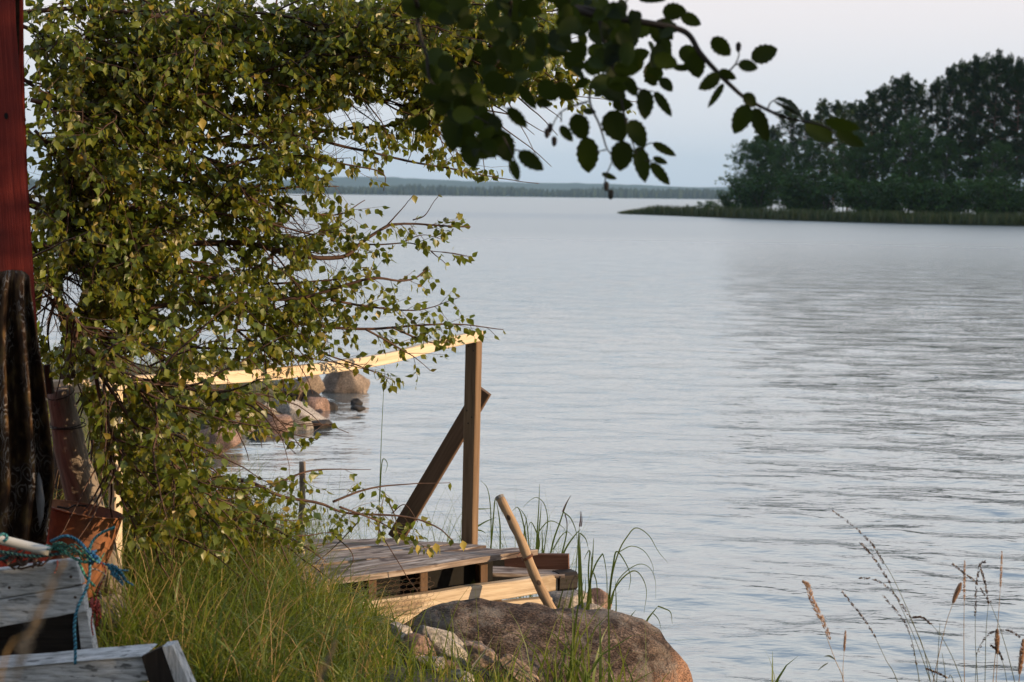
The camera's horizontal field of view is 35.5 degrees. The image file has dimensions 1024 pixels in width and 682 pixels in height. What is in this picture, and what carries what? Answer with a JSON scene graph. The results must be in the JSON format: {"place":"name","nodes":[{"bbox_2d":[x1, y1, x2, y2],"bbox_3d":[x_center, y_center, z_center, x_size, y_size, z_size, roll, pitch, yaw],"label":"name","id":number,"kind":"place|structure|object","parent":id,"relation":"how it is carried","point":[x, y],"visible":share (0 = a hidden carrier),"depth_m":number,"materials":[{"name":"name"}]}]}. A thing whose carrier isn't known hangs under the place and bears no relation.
{"place":"outdoors","nodes":[
{"label":"outdoors","id":0,"kind":"place"},
{"bbox_2d":[0,556,67,681],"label":"grass stalk","id":1,"kind":"object","parent":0,"point":[34,623],"depth_m":1.33,"materials":[{"name":"plant"}]},
{"bbox_2d":[48,363,570,681],"bbox_3d":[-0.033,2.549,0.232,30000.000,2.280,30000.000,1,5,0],"label":"ground","id":2,"kind":"structure","parent":0,"point":[261,400],"depth_m":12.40,"materials":[{"name":"green plant"}]},
{"bbox_2d":[0,0,48,566],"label":"red shed","id":3,"kind":"structure","parent":2,"relation":"on","point":[16,252],"depth_m":4.70,"materials":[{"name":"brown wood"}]},
{"bbox_2d":[0,270,54,544],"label":"hanging cloth","id":4,"kind":"object","parent":3,"relation":"hanging from","point":[27,484],"visible":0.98,"depth_m":4.50,"materials":[{"name":"fabric"}]},
{"bbox_2d":[43,364,130,635],"bbox_3d":[-1.516,0.663,5.782,0.390,1.192,0.134,-3,7,-39],"label":"log post","id":5,"kind":"object","parent":2,"relation":"on","point":[70,449],"visible":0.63,"depth_m":5.67,"materials":[{"name":"wood"}]},
{"bbox_2d":[0,557,195,681],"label":"bench","id":6,"kind":"object","parent":2,"relation":"on","point":[50,657],"visible":0.9,"depth_m":4.19,"materials":[{"name":"grey wood"}]},
{"bbox_2d":[0,549,52,569],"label":"net heap","id":7,"kind":"object","parent":6,"relation":"on","point":[21,562],"visible":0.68,"depth_m":4.14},
{"bbox_2d":[0,550,61,560],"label":"rope","id":8,"kind":"object","parent":6,"relation":"on","point":[8,553],"visible":1,"depth_m":4.08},
{"bbox_2d":[50,534,90,664],"bbox_3d":[-1.140,0.658,4.113,0.130,0.332,0.044,4,6,31],"label":"rope","id":9,"kind":"object","parent":6,"relation":"hanging from","point":[84,592],"visible":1,"depth_m":4.08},
{"bbox_2d":[47,541,104,562],"bbox_3d":[-1.121,0.541,4.097,0.165,0.067,0.082,1,5,0],"label":"twine tangle","id":10,"kind":"object","parent":6,"relation":"on","point":[73,550],"visible":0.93,"depth_m":4.08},
{"bbox_2d":[0,536,51,555],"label":"pipe","id":11,"kind":"object","parent":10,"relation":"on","point":[29,546],"visible":0.99,"depth_m":4.08,"materials":[{"name":"white plastic"}]},
{"bbox_2d":[46,544,99,586],"bbox_3d":[-1.126,0.578,4.098,0.152,0.106,0.029,2,5,9],"label":"rope","id":12,"kind":"object","parent":10,"relation":"on","point":[80,566],"visible":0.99,"depth_m":4.09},
{"bbox_2d":[88,562,105,634],"bbox_3d":[-1.105,0.686,4.250,0.041,0.270,0.328,-1,5,-18],"label":"red twine","id":13,"kind":"object","parent":10,"relation":"hanging from","point":[95,605],"visible":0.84,"depth_m":4.36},
{"bbox_2d":[102,562,133,585],"bbox_3d":[-1.032,0.589,4.114,0.115,0.091,0.019,0,5,-10],"label":"rope","id":14,"kind":"object","parent":10,"relation":"on","point":[116,573],"visible":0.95,"depth_m":4.11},
{"bbox_2d":[93,593,128,627],"bbox_3d":[-1.389,0.937,5.562,0.129,0.117,0.087,-1,5,-17],"label":"rock","id":15,"kind":"object","parent":2,"relation":"on","point":[113,595],"visible":0.27,"depth_m":5.54,"materials":[{"name":"grey stone"}]},
{"bbox_2d":[42,340,281,450],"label":"bank grass","id":16,"kind":"structure","parent":2,"relation":"on","point":[155,359],"depth_m":13.89,"materials":[{"name":"plant"}]},
{"bbox_2d":[274,399,325,420],"bbox_3d":[-1.887,0.671,14.741,0.661,0.318,0.315,1,5,0],"label":"slab rock","id":17,"kind":"object","parent":2,"relation":"on","point":[289,409],"visible":0.28,"depth_m":14.65,"materials":[{"name":"stone"}]},
{"bbox_2d":[298,461,305,537],"bbox_3d":[-1.088,0.937,8.220,0.057,0.643,0.034,1,5,0],"label":"stake","id":18,"kind":"object","parent":2,"relation":"on","point":[302,466],"visible":0.3,"depth_m":8.19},
{"bbox_2d":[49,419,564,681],"bbox_3d":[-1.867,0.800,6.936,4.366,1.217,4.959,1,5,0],"label":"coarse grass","id":19,"kind":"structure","parent":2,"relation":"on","point":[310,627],"depth_m":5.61,"materials":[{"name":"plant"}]},
{"bbox_2d":[24,0,635,621],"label":"birch tree","id":20,"kind":"object","parent":2,"relation":"on","point":[130,86],"visible":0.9,"depth_m":6.25,"materials":[{"name":"green plant"}]},
{"bbox_2d":[378,348,387,524],"bbox_3d":[-0.644,0.527,7.981,0.050,0.988,0.002,1,5,0],"label":"reed stalk","id":21,"kind":"object","parent":2,"relation":"on","point":[380,458],"visible":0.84,"depth_m":7.99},
{"bbox_2d":[390,622,412,641],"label":"rock","id":22,"kind":"object","parent":2,"relation":"on","point":[404,628],"visible":0.47,"depth_m":6.28,"materials":[{"name":"stone"}]},
{"bbox_2d":[400,632,434,663],"bbox_3d":[-0.363,1.202,6.160,0.133,0.168,0.102,-1,6,-20],"label":"rock","id":23,"kind":"object","parent":2,"relation":"on","point":[420,642],"visible":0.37,"depth_m":6.12,"materials":[{"name":"pink stone"}]},
{"bbox_2d":[416,655,444,672],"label":"rock","id":24,"kind":"object","parent":2,"relation":"on","point":[440,658],"visible":0.34,"depth_m":5.98,"materials":[{"name":"grey stone"}]},
{"bbox_2d":[350,583,531,681],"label":"grass tuft","id":25,"kind":"object","parent":2,"relation":"on","point":[444,650],"visible":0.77,"depth_m":5.91,"materials":[{"name":"plant"}]},
{"bbox_2d":[415,625,467,666],"bbox_3d":[-0.264,1.189,6.234,0.233,0.184,0.132,1,5,0],"label":"slab rock","id":26,"kind":"object","parent":2,"relation":"on","point":[430,631],"visible":0.57,"depth_m":6.18,"materials":[{"name":"stone"}]},
{"bbox_2d":[462,641,496,671],"bbox_3d":[-0.147,1.245,6.244,0.179,0.146,0.102,1,5,0],"label":"rock","id":27,"kind":"object","parent":2,"relation":"on","point":[486,660],"visible":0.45,"depth_m":6.20,"materials":[{"name":"beige stone"}]},
{"bbox_2d":[498,654,540,681],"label":"rock","id":28,"kind":"object","parent":2,"relation":"on","point":[519,663],"visible":0.69,"depth_m":6.11,"materials":[{"name":"beige stone"}]},
{"bbox_2d":[445,624,604,681],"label":"grass tuft","id":29,"kind":"object","parent":2,"relation":"on","point":[524,672],"visible":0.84,"depth_m":6.04,"materials":[{"name":"plant"}]},
{"bbox_2d":[404,598,692,681],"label":"boulder","id":30,"kind":"object","parent":2,"relation":"on","point":[665,658],"visible":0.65,"depth_m":6.70,"materials":[{"name":"stone"}]},
{"bbox_2d":[492,580,698,681],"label":"grass tuft","id":31,"kind":"object","parent":2,"relation":"on","point":[585,677],"visible":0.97,"depth_m":6.20,"materials":[{"name":"plant"}]},
{"bbox_2d":[401,0,864,198],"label":"alder tree","id":32,"kind":"object","parent":2,"relation":"on","point":[461,102],"visible":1,"depth_m":2.99,"materials":[{"name":"green plant"}]},
{"bbox_2d":[802,580,843,681],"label":"grass stalk","id":33,"kind":"object","parent":2,"relation":"on","point":[817,611],"depth_m":4.84,"materials":[{"name":"plant"}]},
{"bbox_2d":[832,510,934,680],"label":"grass stalk","id":34,"kind":"object","parent":2,"relation":"on","point":[847,521],"depth_m":4.83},
{"bbox_2d":[860,543,929,679],"bbox_3d":[1.219,1.010,4.860,0.358,0.804,0.008,1,5,0],"label":"grass stalk","id":35,"kind":"object","parent":2,"relation":"on","point":[868,551],"depth_m":4.83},
{"bbox_2d":[933,582,961,681],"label":"grass stalk","id":36,"kind":"object","parent":2,"relation":"on","point":[957,592],"depth_m":4.84,"materials":[{"name":"plant"}]},
{"bbox_2d":[974,560,985,681],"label":"grass stalk","id":37,"kind":"object","parent":2,"relation":"on","point":[976,611],"depth_m":4.84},
{"bbox_2d":[951,563,1014,681],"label":"grass stalk","id":38,"kind":"object","parent":2,"relation":"on","point":[962,571],"depth_m":4.84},
{"bbox_2d":[1018,639,1023,681],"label":"grass stalk","id":39,"kind":"object","parent":2,"relation":"on","point":[1021,659],"depth_m":4.85,"materials":[{"name":"plant"}]},
{"bbox_2d":[318,640,336,681],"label":"grass stalk","id":40,"kind":"object","parent":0,"point":[328,658],"depth_m":1.94,"materials":[{"name":"plant"}]},
{"bbox_2d":[24,0,1023,186],"label":"sky","id":41,"kind":"structure","parent":0,"point":[843,50],"materials":[{"name":"white"}]},
{"bbox_2d":[29,190,1023,681],"bbox_3d":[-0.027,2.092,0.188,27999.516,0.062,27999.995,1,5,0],"label":"lake water","id":42,"kind":"structure","parent":0,"point":[727,414],"depth_m":15.32,"materials":[{"name":"grey liquid"}]},
{"bbox_2d":[195,426,241,454],"bbox_3d":[-2.383,0.806,12.938,0.398,0.242,0.237,1,5,0],"label":"rock","id":43,"kind":"object","parent":42,"relation":"on","point":[225,445],"visible":0.41,"depth_m":12.84,"materials":[{"name":"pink stone"}]},
{"bbox_2d":[258,414,292,432],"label":"rock","id":44,"kind":"object","parent":42,"relation":"on","point":[284,419],"visible":0.38,"depth_m":14.04,"materials":[{"name":"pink stone"}]},
{"bbox_2d":[289,414,313,429],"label":"rock","id":45,"kind":"object","parent":42,"relation":"in","point":[294,416],"visible":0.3,"depth_m":14.28,"materials":[{"name":"grey stone"}]},
{"bbox_2d":[284,375,324,399],"bbox_3d":[-2.100,0.487,16.145,0.409,0.340,0.374,1,5,0],"label":"rock","id":46,"kind":"object","parent":42,"relation":"on","point":[316,384],"visible":0.45,"depth_m":16.05,"materials":[{"name":"stone"}]},
{"bbox_2d":[45,330,577,623],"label":"jetty","id":47,"kind":"object","parent":42,"relation":"on","point":[449,573],"visible":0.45,"depth_m":7.57,"materials":[{"name":"brown wood"}]},
{"bbox_2d":[495,494,556,608],"bbox_3d":[0.093,0.990,7.458,0.379,0.533,0.136,6,7,42],"label":"pole","id":48,"kind":"object","parent":47,"relation":"on","point":[533,572],"visible":0.98,"depth_m":7.42,"materials":[{"name":"brown wood"}]},
{"bbox_2d":[303,396,329,411],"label":"rock","id":49,"kind":"object","parent":42,"relation":"in","point":[318,404],"visible":0.52,"depth_m":15.45,"materials":[{"name":"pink stone"}]},
{"bbox_2d":[52,395,601,598],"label":"shore grass","id":50,"kind":"structure","parent":42,"relation":"in","point":[276,508],"depth_m":8.54,"materials":[{"name":"plant"}]},
{"bbox_2d":[478,480,502,548],"bbox_3d":[-0.111,0.895,8.088,0.135,0.379,0.052,1,5,0],"label":"reed clump","id":51,"kind":"object","parent":50,"relation":"on","point":[491,526],"visible":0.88,"depth_m":8.08,"materials":[{"name":"plant"}]},
{"bbox_2d":[514,484,547,552],"bbox_3d":[0.091,0.926,8.091,0.184,0.404,0.052,1,5,0],"label":"reed clump","id":52,"kind":"object","parent":50,"relation":"on","point":[537,538],"visible":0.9,"depth_m":8.11,"materials":[{"name":"plant"}]},
{"bbox_2d":[540,496,581,552],"bbox_3d":[0.263,0.954,8.105,0.238,0.349,0.089,3,6,27],"label":"reed clump","id":53,"kind":"object","parent":50,"relation":"on","point":[563,549],"visible":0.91,"depth_m":8.12,"materials":[{"name":"plant"}]},
{"bbox_2d":[322,370,369,392],"bbox_3d":[-1.775,0.415,17.044,0.534,0.342,0.317,1,5,0],"label":"rock","id":54,"kind":"object","parent":42,"relation":"in","point":[343,382],"visible":0.68,"depth_m":16.91,"materials":[{"name":"stone"}]},
{"bbox_2d":[549,589,593,607],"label":"rock","id":55,"kind":"object","parent":42,"relation":"on","point":[555,595],"visible":0.27,"depth_m":8.04,"materials":[{"name":"grey stone"}]},
{"bbox_2d":[558,532,606,609],"bbox_3d":[0.315,1.143,7.827,0.270,0.452,0.136,-2,6,-30],"label":"reed clump","id":56,"kind":"object","parent":42,"relation":"in","point":[589,596],"visible":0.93,"depth_m":7.85,"materials":[{"name":"plant"}]},
{"bbox_2d":[587,588,611,608],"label":"rock","id":57,"kind":"object","parent":42,"relation":"in","point":[602,598],"visible":0.28,"depth_m":8.13,"materials":[{"name":"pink stone"}]},
{"bbox_2d":[607,527,662,610],"bbox_3d":[0.605,1.156,7.710,0.295,0.513,0.052,1,5,0],"label":"reed clump","id":58,"kind":"object","parent":42,"relation":"on","point":[616,583],"visible":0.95,"depth_m":7.72,"materials":[{"name":"plant"}]},
{"bbox_2d":[618,204,1023,225],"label":"reed fringe","id":59,"kind":"object","parent":42,"relation":"on","point":[931,218],"visible":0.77,"depth_m":149.08,"materials":[{"name":"plant"}]},
{"bbox_2d":[264,192,831,200],"bbox_3d":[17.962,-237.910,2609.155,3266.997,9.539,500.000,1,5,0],"label":"shore","id":60,"kind":"structure","parent":0,"point":[508,195],"depth_m":2412.69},
{"bbox_2d":[28,178,975,202],"bbox_3d":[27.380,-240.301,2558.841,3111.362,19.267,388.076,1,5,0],"label":"forest","id":61,"kind":"object","parent":60,"relation":"on","point":[502,191],"visible":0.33,"depth_m":2401.88,"materials":[{"name":"plant"}]},
{"bbox_2d":[226,177,1021,192],"bbox_3d":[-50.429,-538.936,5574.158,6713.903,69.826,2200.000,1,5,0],"label":"hills","id":62,"kind":"structure","parent":0,"point":[363,181],"depth_m":5065.36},
{"bbox_2d":[626,212,1021,225],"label":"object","id":63,"kind":"structure","parent":0,"point":[826,221],"depth_m":157.99,"materials":[{"name":"soil"}]},
{"bbox_2d":[714,189,745,208],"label":"shrub","id":64,"kind":"object","parent":63,"relation":"on","point":[727,202],"visible":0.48,"depth_m":178.81,"materials":[{"name":"green plant"}]},
{"bbox_2d":[724,139,762,204],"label":"birch tree","id":65,"kind":"object","parent":63,"relation":"on","point":[741,155],"visible":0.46,"depth_m":179.66,"materials":[{"name":"green plant"}]},
{"bbox_2d":[715,170,776,210],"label":"shrub","id":66,"kind":"object","parent":63,"relation":"on","point":[732,194],"visible":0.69,"depth_m":176.13,"materials":[{"name":"green plant"}]},
{"bbox_2d":[730,131,776,197],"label":"birch tree","id":67,"kind":"object","parent":63,"relation":"on","point":[751,145],"visible":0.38,"depth_m":177.07,"materials":[{"name":"green plant"}]},
{"bbox_2d":[732,174,781,211],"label":"shrub","id":68,"kind":"object","parent":63,"relation":"on","point":[761,202],"visible":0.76,"depth_m":174.78,"materials":[{"name":"green plant"}]},
{"bbox_2d":[736,136,791,208],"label":"birch tree","id":69,"kind":"object","parent":63,"relation":"on","point":[770,145],"visible":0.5,"depth_m":176.38,"materials":[{"name":"green plant"}]},
{"bbox_2d":[760,143,807,207],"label":"birch tree","id":70,"kind":"object","parent":63,"relation":"on","point":[785,150],"visible":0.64,"depth_m":172.84,"materials":[{"name":"green plant"}]},
{"bbox_2d":[767,99,810,178],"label":"pine tree","id":71,"kind":"object","parent":63,"relation":"on","point":[794,141],"visible":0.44,"depth_m":178.97,"materials":[{"name":"green plant"}]},
{"bbox_2d":[770,169,823,210],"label":"shrub","id":72,"kind":"object","parent":63,"relation":"on","point":[784,201],"visible":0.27,"depth_m":170.36,"materials":[{"name":"green plant"}]},
{"bbox_2d":[786,109,816,179],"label":"pine tree","id":73,"kind":"object","parent":63,"relation":"on","point":[806,116],"visible":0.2,"depth_m":182.25,"materials":[{"name":"green plant"}]},
{"bbox_2d":[774,165,844,211],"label":"shrub","id":74,"kind":"object","parent":63,"relation":"on","point":[792,190],"visible":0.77,"depth_m":167.47,"materials":[{"name":"green plant"}]},
{"bbox_2d":[785,137,833,186],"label":"birch tree","id":75,"kind":"object","parent":63,"relation":"on","point":[808,151],"visible":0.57,"depth_m":171.63,"materials":[{"name":"green plant"}]},
{"bbox_2d":[802,97,834,184],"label":"pine tree","id":76,"kind":"object","parent":63,"relation":"on","point":[819,116],"visible":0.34,"depth_m":184.09,"materials":[{"name":"green plant"}]},
{"bbox_2d":[795,177,849,211],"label":"shrub","id":77,"kind":"object","parent":63,"relation":"on","point":[826,202],"visible":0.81,"depth_m":166.54,"materials":[{"name":"green plant"}]},
{"bbox_2d":[810,99,851,201],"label":"pine tree","id":78,"kind":"object","parent":63,"relation":"on","point":[838,108],"visible":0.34,"depth_m":178.15,"materials":[{"name":"green plant"}]},
{"bbox_2d":[822,143,862,210],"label":"birch tree","id":79,"kind":"object","parent":63,"relation":"on","point":[847,151],"visible":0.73,"depth_m":166.75,"materials":[{"name":"green plant"}]},
{"bbox_2d":[827,99,868,209],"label":"pine tree","id":80,"kind":"object","parent":63,"relation":"on","point":[849,106],"visible":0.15,"depth_m":181.06,"materials":[{"name":"green plant"}]},
{"bbox_2d":[829,129,879,209],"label":"birch tree","id":81,"kind":"object","parent":63,"relation":"on","point":[865,139],"visible":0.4,"depth_m":169.56,"materials":[{"name":"green plant"}]},
{"bbox_2d":[851,99,872,186],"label":"pine tree","id":82,"kind":"object","parent":63,"relation":"on","point":[859,116],"visible":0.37,"depth_m":174.20,"materials":[{"name":"green plant"}]},
{"bbox_2d":[826,172,907,212],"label":"shrub","id":83,"kind":"object","parent":63,"relation":"on","point":[856,201],"visible":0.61,"depth_m":163.53,"materials":[{"name":"green plant"}]},
{"bbox_2d":[852,90,893,194],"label":"pine tree","id":84,"kind":"object","parent":63,"relation":"on","point":[868,106],"visible":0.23,"depth_m":173.15,"materials":[{"name":"green plant"}]},
{"bbox_2d":[853,128,901,198],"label":"birch tree","id":85,"kind":"object","parent":63,"relation":"on","point":[877,140],"visible":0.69,"depth_m":166.64,"materials":[{"name":"green plant"}]},
{"bbox_2d":[857,82,901,178],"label":"pine tree","id":86,"kind":"object","parent":63,"relation":"on","point":[882,95],"visible":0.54,"depth_m":170.38,"materials":[{"name":"green plant"}]},
{"bbox_2d":[845,173,916,213],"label":"shrub","id":87,"kind":"object","parent":63,"relation":"on","point":[875,198],"visible":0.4,"depth_m":161.43,"materials":[{"name":"green plant"}]},
{"bbox_2d":[862,179,915,212],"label":"shrub","id":88,"kind":"object","parent":63,"relation":"on","point":[888,202],"visible":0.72,"depth_m":159.49,"materials":[{"name":"green plant"}]},
{"bbox_2d":[876,74,916,177],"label":"pine tree","id":89,"kind":"object","parent":63,"relation":"on","point":[898,88],"visible":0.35,"depth_m":167.97,"materials":[{"name":"green plant"}]},
{"bbox_2d":[882,71,922,209],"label":"pine tree","id":90,"kind":"object","parent":63,"relation":"on","point":[906,85],"visible":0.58,"depth_m":165.09,"materials":[{"name":"green plant"}]},
{"bbox_2d":[877,113,947,209],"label":"birch tree","id":91,"kind":"object","parent":63,"relation":"on","point":[903,137],"visible":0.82,"depth_m":161.31,"materials":[{"name":"green plant"}]},
{"bbox_2d":[903,79,941,180],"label":"pine tree","id":92,"kind":"object","parent":63,"relation":"on","point":[921,94],"visible":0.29,"depth_m":169.93,"materials":[{"name":"green plant"}]},
{"bbox_2d":[895,129,952,191],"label":"birch tree","id":93,"kind":"object","parent":63,"relation":"on","point":[930,138],"visible":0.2,"depth_m":164.42,"materials":[{"name":"green plant"}]},
{"bbox_2d":[882,170,974,213],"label":"shrub","id":94,"kind":"object","parent":63,"relation":"on","point":[910,201],"visible":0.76,"depth_m":156.39,"materials":[{"name":"green plant"}]},
{"bbox_2d":[917,76,951,189],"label":"pine tree","id":95,"kind":"object","parent":63,"relation":"on","point":[935,87],"visible":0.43,"depth_m":168.18,"materials":[{"name":"green plant"}]},
{"bbox_2d":[908,173,979,214],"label":"shrub","id":96,"kind":"object","parent":63,"relation":"on","point":[926,183],"visible":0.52,"depth_m":155.47,"materials":[{"name":"green plant"}]},
{"bbox_2d":[917,132,975,195],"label":"birch tree","id":97,"kind":"object","parent":63,"relation":"on","point":[944,144],"visible":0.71,"depth_m":158.48,"materials":[{"name":"green plant"}]},
{"bbox_2d":[927,63,970,181],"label":"pine tree","id":98,"kind":"object","parent":63,"relation":"on","point":[950,87],"visible":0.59,"depth_m":163.29,"materials":[{"name":"green plant"}]},
{"bbox_2d":[926,175,987,213],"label":"shrub","id":99,"kind":"object","parent":63,"relation":"on","point":[957,206],"visible":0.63,"depth_m":154.14,"materials":[{"name":"green plant"}]},
{"bbox_2d":[932,58,985,179],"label":"pine tree","id":100,"kind":"object","parent":63,"relation":"on","point":[962,65],"visible":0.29,"depth_m":165.94,"materials":[{"name":"green plant"}]},
{"bbox_2d":[944,53,992,211],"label":"pine tree","id":101,"kind":"object","parent":63,"relation":"on","point":[972,82],"visible":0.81,"depth_m":160.13,"materials":[{"name":"green plant"}]},
{"bbox_2d":[957,173,1001,214],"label":"shrub","id":102,"kind":"object","parent":63,"relation":"on","point":[977,205],"visible":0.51,"depth_m":150.32,"materials":[{"name":"green plant"}]},
{"bbox_2d":[962,56,1003,180],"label":"pine tree","id":103,"kind":"object","parent":63,"relation":"on","point":[985,62],"visible":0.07,"depth_m":163.83,"materials":[{"name":"green plant"}]},
{"bbox_2d":[962,48,1016,179],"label":"pine tree","id":104,"kind":"object","parent":63,"relation":"on","point":[997,60],"visible":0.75,"depth_m":158.03,"materials":[{"name":"green plant"}]},
{"bbox_2d":[955,174,1023,216],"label":"shrub","id":105,"kind":"object","parent":63,"relation":"on","point":[992,198],"visible":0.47,"depth_m":148.35,"materials":[{"name":"green plant"}]},
{"bbox_2d":[980,52,1023,177],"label":"pine tree","id":106,"kind":"object","parent":63,"relation":"on","point":[1010,59],"visible":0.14,"depth_m":160.89,"materials":[{"name":"green plant"}]},
{"bbox_2d":[984,172,1023,216],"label":"shrub","id":107,"kind":"object","parent":63,"relation":"on","point":[1011,206],"visible":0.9,"depth_m":146.02,"materials":[{"name":"green plant"}]},
{"bbox_2d":[991,55,1023,190],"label":"pine tree","id":108,"kind":"object","parent":63,"relation":"on","point":[1017,76],"visible":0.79,"depth_m":156.35,"materials":[{"name":"green plant"}]},
{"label":"rock","id":109,"kind":"object","parent":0,"visible":0},
{"bbox_2d":[48,499,123,597],"bbox_3d":[-1.473,0.710,5.488,0.284,0.332,0.279,1,5,0],"label":"bucket","id":110,"kind":"object","parent":109,"relation":"on","point":[62,511],"visible":0.54,"depth_m":5.38,"materials":[{"name":"orange metal"}]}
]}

